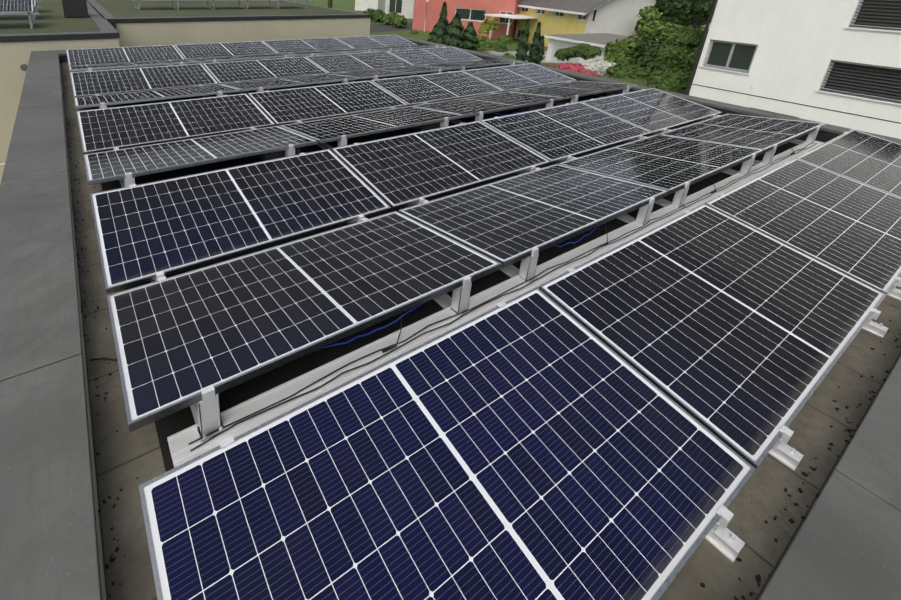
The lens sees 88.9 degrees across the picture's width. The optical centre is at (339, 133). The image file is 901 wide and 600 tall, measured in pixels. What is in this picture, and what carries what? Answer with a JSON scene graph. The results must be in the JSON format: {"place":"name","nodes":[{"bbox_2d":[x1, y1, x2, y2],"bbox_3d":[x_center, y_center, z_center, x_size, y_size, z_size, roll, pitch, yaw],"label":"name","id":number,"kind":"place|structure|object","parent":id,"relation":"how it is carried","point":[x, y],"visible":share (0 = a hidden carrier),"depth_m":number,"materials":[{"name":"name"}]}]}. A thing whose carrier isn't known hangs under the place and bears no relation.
{"place":"outdoors","nodes":[
{"label":"outdoors","id":0,"kind":"place"},
{"bbox_2d":[355,0,385,10],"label":"white house","id":1,"kind":"structure","parent":0,"point":[362,5],"depth_m":75.96,"materials":[{"name":"white paint"}]},
{"bbox_2d":[385,0,414,18],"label":"building","id":2,"kind":"structure","parent":1,"relation":"attached to","point":[405,8],"depth_m":65.79,"materials":[{"name":"white paint"}]},
{"bbox_2d":[59,42,839,141],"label":"parapet upstands","id":3,"kind":"object","parent":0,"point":[825,136],"visible":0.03,"depth_m":6.92,"materials":[{"name":"grey concrete"}]},
{"bbox_2d":[370,23,554,62],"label":"road and forecourt","id":4,"kind":"structure","parent":0,"point":[382,28],"depth_m":50.52,"materials":[{"name":"grey asphalt"}]},
{"bbox_2d":[290,0,760,109],"bbox_3d":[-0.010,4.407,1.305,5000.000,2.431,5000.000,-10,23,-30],"label":"lawn","id":5,"kind":"structure","parent":0,"point":[347,5],"depth_m":47.47,"materials":[{"name":"green plant"}]},
{"bbox_2d":[0,0,371,183],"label":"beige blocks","id":6,"kind":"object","parent":5,"relation":"on","point":[69,24],"visible":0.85,"depth_m":13.59,"materials":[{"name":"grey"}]},
{"bbox_2d":[0,0,311,28],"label":"neighbour pv frames","id":7,"kind":"structure","parent":6,"relation":"on","point":[32,17],"depth_m":16.18,"materials":[{"name":"silver metal"}]},
{"bbox_2d":[0,0,33,12],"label":"solar panel","id":8,"kind":"object","parent":7,"relation":"on","point":[16,6],"visible":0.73,"depth_m":10.28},
{"bbox_2d":[424,0,428,31],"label":"street lamp","id":9,"kind":"object","parent":5,"relation":"on","point":[427,1],"visible":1,"depth_m":49.45,"materials":[{"name":"metal"}]},
{"bbox_2d":[412,0,520,38],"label":"salmon house","id":10,"kind":"structure","parent":5,"relation":"on","point":[468,11],"depth_m":47.84,"materials":[{"name":"salmon-coloured painted plaster"},{"name":"glass"}]},
{"bbox_2d":[59,63,900,599],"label":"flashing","id":11,"kind":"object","parent":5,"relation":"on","point":[103,587],"depth_m":1.96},
{"bbox_2d":[0,35,900,599],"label":"parapet capping slabs","id":12,"kind":"structure","parent":11,"relation":"on","point":[846,543],"depth_m":1.75,"materials":[{"name":"grey concrete"}]},
{"bbox_2d":[60,48,900,599],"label":"roof pavers","id":13,"kind":"object","parent":11,"relation":"on","point":[124,458],"visible":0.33,"depth_m":2.05,"materials":[{"name":"grey concrete"}]},
{"bbox_2d":[82,45,900,562],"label":"mounting frame","id":14,"kind":"object","parent":13,"relation":"on","point":[720,535],"visible":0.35,"depth_m":2.57,"materials":[{"name":"metal"}]},
{"bbox_2d":[66,45,184,66],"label":"solar panel","id":15,"kind":"object","parent":14,"relation":"on","point":[101,56],"visible":0.9,"depth_m":9.11,"materials":[{"name":"glass"}]},
{"bbox_2d":[69,60,197,70],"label":"solar panel","id":16,"kind":"object","parent":14,"relation":"on","point":[113,66],"visible":1,"depth_m":8.07,"materials":[{"name":"glass"}]},
{"bbox_2d":[70,63,217,97],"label":"solar panel","id":17,"kind":"object","parent":14,"relation":"on","point":[102,82],"visible":0.88,"depth_m":7.21,"materials":[{"name":"glass"}]},
{"bbox_2d":[74,84,239,108],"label":"solar panel","id":18,"kind":"object","parent":14,"relation":"on","point":[119,98],"visible":1,"depth_m":6.25,"materials":[{"name":"glass"}]},
{"bbox_2d":[76,93,274,154],"bbox_3d":[-1.956,-0.178,5.405,2.094,0.035,1.038,-10,31,-30],"label":"solar panel","id":19,"kind":"object","parent":14,"relation":"on","point":[109,129],"visible":0.98,"depth_m":5.30,"materials":[{"name":"glass"}]},
{"bbox_2d":[84,126,317,184],"bbox_3d":[-1.391,0.156,4.532,2.094,0.035,1.038,-10,15,-30],"label":"solar panel","id":20,"kind":"object","parent":14,"relation":"on","point":[107,166],"visible":0.98,"depth_m":4.37,"materials":[{"name":"glass"}]},
{"bbox_2d":[174,41,277,59],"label":"solar panel","id":21,"kind":"object","parent":14,"relation":"on","point":[214,50],"visible":0.88,"depth_m":10.17,"materials":[{"name":"glass"}]},
{"bbox_2d":[90,149,390,293],"bbox_3d":[-0.735,0.544,3.518,2.094,0.035,1.038,-10,31,-30],"label":"solar panel","id":22,"kind":"object","parent":14,"relation":"on","point":[146,232],"visible":1,"depth_m":3.36,"materials":[{"name":"glass"}]},
{"bbox_2d":[187,54,298,62],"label":"solar panel","id":23,"kind":"object","parent":14,"relation":"on","point":[203,60],"visible":0.98,"depth_m":9.14,"materials":[{"name":"glass"}]},
{"bbox_2d":[202,56,328,83],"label":"solar panel","id":24,"kind":"object","parent":14,"relation":"on","point":[247,70],"visible":0.88,"depth_m":8.27,"materials":[{"name":"glass"}]},
{"bbox_2d":[221,74,360,91],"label":"solar panel","id":25,"kind":"object","parent":14,"relation":"on","point":[281,82],"visible":0.9,"depth_m":7.31,"materials":[{"name":"glass"}]},
{"bbox_2d":[107,211,501,431],"bbox_3d":[-0.171,0.878,2.645,2.094,0.035,1.038,-10,15,-30],"label":"solar panel","id":26,"kind":"object","parent":14,"relation":"on","point":[182,340],"visible":1,"depth_m":2.42,"materials":[{"name":"glass"}]},
{"bbox_2d":[262,37,353,53],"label":"solar panel","id":27,"kind":"object","parent":14,"relation":"on","point":[302,45],"visible":0.85,"depth_m":11.22,"materials":[{"name":"glass"}]},
{"bbox_2d":[247,80,407,125],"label":"solar panel","id":28,"kind":"object","parent":14,"relation":"on","point":[289,106],"visible":0.96,"depth_m":6.36,"materials":[{"name":"glass"}]},
{"bbox_2d":[283,49,379,55],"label":"solar panel","id":29,"kind":"object","parent":14,"relation":"on","point":[331,52],"visible":0.94,"depth_m":10.23,"materials":[{"name":"glass"}]},
{"bbox_2d":[85,65,619,160],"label":"ballast blocks","id":30,"kind":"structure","parent":14,"relation":"on","point":[272,155],"depth_m":5.88,"materials":[{"name":"concrete"}]},
{"bbox_2d":[305,51,413,73],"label":"solar panel","id":31,"kind":"object","parent":14,"relation":"on","point":[348,62],"visible":0.81,"depth_m":9.32,"materials":[{"name":"glass"}]},
{"bbox_2d":[279,106,463,143],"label":"solar panel","id":32,"kind":"object","parent":14,"relation":"on","point":[320,131],"visible":0.9,"depth_m":5.44,"materials":[{"name":"glass"}]},
{"bbox_2d":[335,35,416,48],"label":"solar panel","id":33,"kind":"object","parent":14,"relation":"on","point":[363,42],"visible":0.81,"depth_m":12.27,"materials":[{"name":"glass"}]},
{"bbox_2d":[335,66,451,78],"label":"solar panel","id":34,"kind":"object","parent":14,"relation":"on","point":[392,72],"visible":0.94,"depth_m":8.38,"materials":[{"name":"glass"}]},
{"bbox_2d":[364,45,445,50],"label":"solar panel","id":35,"kind":"object","parent":14,"relation":"on","point":[404,47],"visible":0.92,"depth_m":11.28,"materials":[{"name":"glass"}]},
{"bbox_2d":[387,46,482,65],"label":"solar panel","id":36,"kind":"object","parent":14,"relation":"on","point":[430,56],"visible":0.81,"depth_m":10.38,"materials":[{"name":"glass"}]},
{"bbox_2d":[370,71,503,105],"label":"solar panel","id":37,"kind":"object","parent":14,"relation":"on","point":[421,89],"visible":0.9,"depth_m":7.42,"materials":[{"name":"dark silicon solar cells"},{"name":"glass"},{"name":"aluminium"}]},
{"bbox_2d":[331,121,550,209],"bbox_3d":[1.073,0.234,4.569,2.094,0.035,1.038,-10,31,-30],"label":"solar panel","id":38,"kind":"object","parent":14,"relation":"on","point":[398,172],"visible":0.94,"depth_m":4.44,"materials":[{"name":"glass"}]},
{"bbox_2d":[139,287,755,599],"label":"solar panel","id":39,"kind":"object","parent":14,"relation":"on","point":[535,443],"visible":1,"depth_m":1.59,"materials":[{"name":"dark blue silicon solar cells"},{"name":"glass"},{"name":"aluminium"}]},
{"bbox_2d":[90,48,816,450],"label":"electrical cables","id":40,"kind":"object","parent":14,"relation":"on","point":[388,348],"visible":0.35,"depth_m":2.43,"materials":[{"name":"plastic"}]},
{"bbox_2d":[422,60,522,69],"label":"solar panel","id":41,"kind":"object","parent":14,"relation":"on","point":[468,64],"visible":0.92,"depth_m":9.44,"materials":[{"name":"glass"}]},
{"bbox_2d":[413,92,563,117],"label":"solar panel","id":42,"kind":"object","parent":14,"relation":"on","point":[485,104],"visible":0.92,"depth_m":6.51,"materials":[{"name":"dark silicon solar cells"},{"name":"glass"},{"name":"aluminium"}]},
{"bbox_2d":[462,63,576,91],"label":"solar panel","id":43,"kind":"object","parent":14,"relation":"on","point":[518,76],"visible":0.92,"depth_m":8.48,"materials":[{"name":"dark silicon solar cells"},{"name":"glass"},{"name":"aluminium"}]},
{"bbox_2d":[398,164,669,267],"bbox_3d":[1.637,0.568,3.696,2.094,0.035,1.038,-10,15,-30],"label":"solar panel","id":44,"kind":"object","parent":14,"relation":"on","point":[509,221],"visible":0.9,"depth_m":3.54,"materials":[{"name":"dark silicon solar cells"},{"name":"glass"},{"name":"aluminium"}]},
{"bbox_2d":[480,102,652,163],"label":"solar panel","id":45,"kind":"object","parent":14,"relation":"on","point":[555,134],"visible":0.88,"depth_m":5.51,"materials":[{"name":"dark silicon solar cells"},{"name":"glass"},{"name":"aluminium"}]},
{"bbox_2d":[508,81,636,99],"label":"solar panel","id":46,"kind":"object","parent":14,"relation":"on","point":[569,90],"visible":0.92,"depth_m":7.58,"materials":[{"name":"glass"}]},
{"bbox_2d":[580,88,722,134],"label":"solar panel","id":47,"kind":"object","parent":14,"relation":"on","point":[654,110],"visible":0.9,"depth_m":6.58,"materials":[{"name":"dark silicon solar cells"},{"name":"glass"},{"name":"aluminium"}]},
{"bbox_2d":[558,134,764,193],"bbox_3d":[3.445,0.258,4.747,2.094,0.035,1.038,-10,15,-30],"label":"solar panel","id":48,"kind":"object","parent":14,"relation":"on","point":[672,164],"visible":0.94,"depth_m":4.62,"materials":[{"name":"glass"},{"name":"silicon photovoltaic cells"},{"name":"aluminium"}]},
{"bbox_2d":[538,203,886,468],"bbox_3d":[2.293,0.956,2.682,2.094,0.035,1.038,-10,31,-30],"label":"solar panel","id":49,"kind":"object","parent":14,"relation":"on","point":[737,336],"visible":0.94,"depth_m":2.49,"materials":[{"name":"glass"},{"name":"silicon photovoltaic cells"},{"name":"aluminium"}]},
{"bbox_2d":[659,113,825,152],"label":"solar panel","id":50,"kind":"object","parent":14,"relation":"on","point":[763,133],"visible":0.9,"depth_m":5.70,"materials":[{"name":"glass"},{"name":"silicon photovoltaic cells"},{"name":"aluminium"}]},
{"bbox_2d":[704,158,900,293],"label":"solar panel","id":51,"kind":"object","parent":14,"relation":"on","point":[846,225],"visible":0.85,"depth_m":3.59,"materials":[{"name":"glass"},{"name":"silicon photovoltaic cells"},{"name":"aluminium"}]},
{"bbox_2d":[796,129,900,197],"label":"solar panel","id":52,"kind":"object","parent":14,"relation":"on","point":[866,159],"visible":0.9,"depth_m":4.77,"materials":[{"name":"glass"},{"name":"silicon photovoltaic cells"},{"name":"aluminium"}]},
{"bbox_2d":[60,62,900,599],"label":"roof debris","id":53,"kind":"object","parent":11,"relation":"on","point":[758,578],"visible":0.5,"depth_m":1.94,"materials":[{"name":"black gravel"}]},
{"bbox_2d":[427,2,544,63],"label":"conifer trees","id":54,"kind":"object","parent":5,"relation":"on","point":[453,35],"visible":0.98,"depth_m":35.12,"materials":[{"name":"green plant"}]},
{"bbox_2d":[478,17,498,34],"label":"yellow green shrub","id":55,"kind":"object","parent":5,"relation":"on","point":[489,24],"visible":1,"depth_m":40.08,"materials":[{"name":"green plant"}]},
{"bbox_2d":[484,14,537,38],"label":"pergola","id":56,"kind":"object","parent":5,"relation":"on","point":[517,16],"visible":0.67,"depth_m":43.79,"materials":[{"name":"white paint"}]},
{"bbox_2d":[328,0,712,47],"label":"tree trunks","id":57,"kind":"object","parent":5,"relation":"on","point":[697,24],"visible":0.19,"depth_m":14.31,"materials":[{"name":"brown plant"}]},
{"bbox_2d":[363,8,706,94],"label":"bushes","id":58,"kind":"object","parent":5,"relation":"on","point":[674,60],"visible":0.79,"depth_m":14.97,"materials":[{"name":"green plant"}]},
{"bbox_2d":[547,62,601,76],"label":"pink flower bushes","id":59,"kind":"object","parent":5,"relation":"on","point":[576,67],"visible":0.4,"depth_m":21.20,"materials":[{"name":"pink plant"}]},
{"bbox_2d":[514,0,658,46],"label":"yellow house","id":60,"kind":"structure","parent":5,"relation":"on","point":[618,17],"depth_m":38.29,"materials":[{"name":"yellow painted plaster"},{"name":"glass"}]},
{"bbox_2d":[475,5,708,66],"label":"bushes","id":61,"kind":"object","parent":5,"relation":"on","point":[650,27],"visible":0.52,"depth_m":23.64,"materials":[{"name":"green plant"}]},
{"bbox_2d":[584,60,617,76],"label":"white flower bushes","id":62,"kind":"object","parent":5,"relation":"on","point":[599,67],"visible":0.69,"depth_m":20.53,"materials":[{"name":"white plant"}]},
{"bbox_2d":[543,33,663,64],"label":"garage annexe","id":63,"kind":"structure","parent":5,"relation":"on","point":[600,40],"depth_m":33.29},
{"bbox_2d":[550,43,578,63],"bbox_3d":[16.839,-5.840,33.278,0.316,1.535,2.379,-10,23,-30],"label":"garage door","id":64,"kind":"structure","parent":63,"relation":"in","point":[561,46],"depth_m":33.68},
{"bbox_2d":[633,0,717,70],"bbox_3d":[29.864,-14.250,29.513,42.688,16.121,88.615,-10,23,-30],"label":"dark broadleaf tree","id":65,"kind":"object","parent":5,"relation":"on","point":[680,12],"visible":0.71,"depth_m":26.79,"materials":[{"name":"green plant"}]},
{"bbox_2d":[685,0,900,138],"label":"white house","id":66,"kind":"structure","parent":5,"relation":"on","point":[835,62],"depth_m":11.24,"materials":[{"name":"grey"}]}
]}

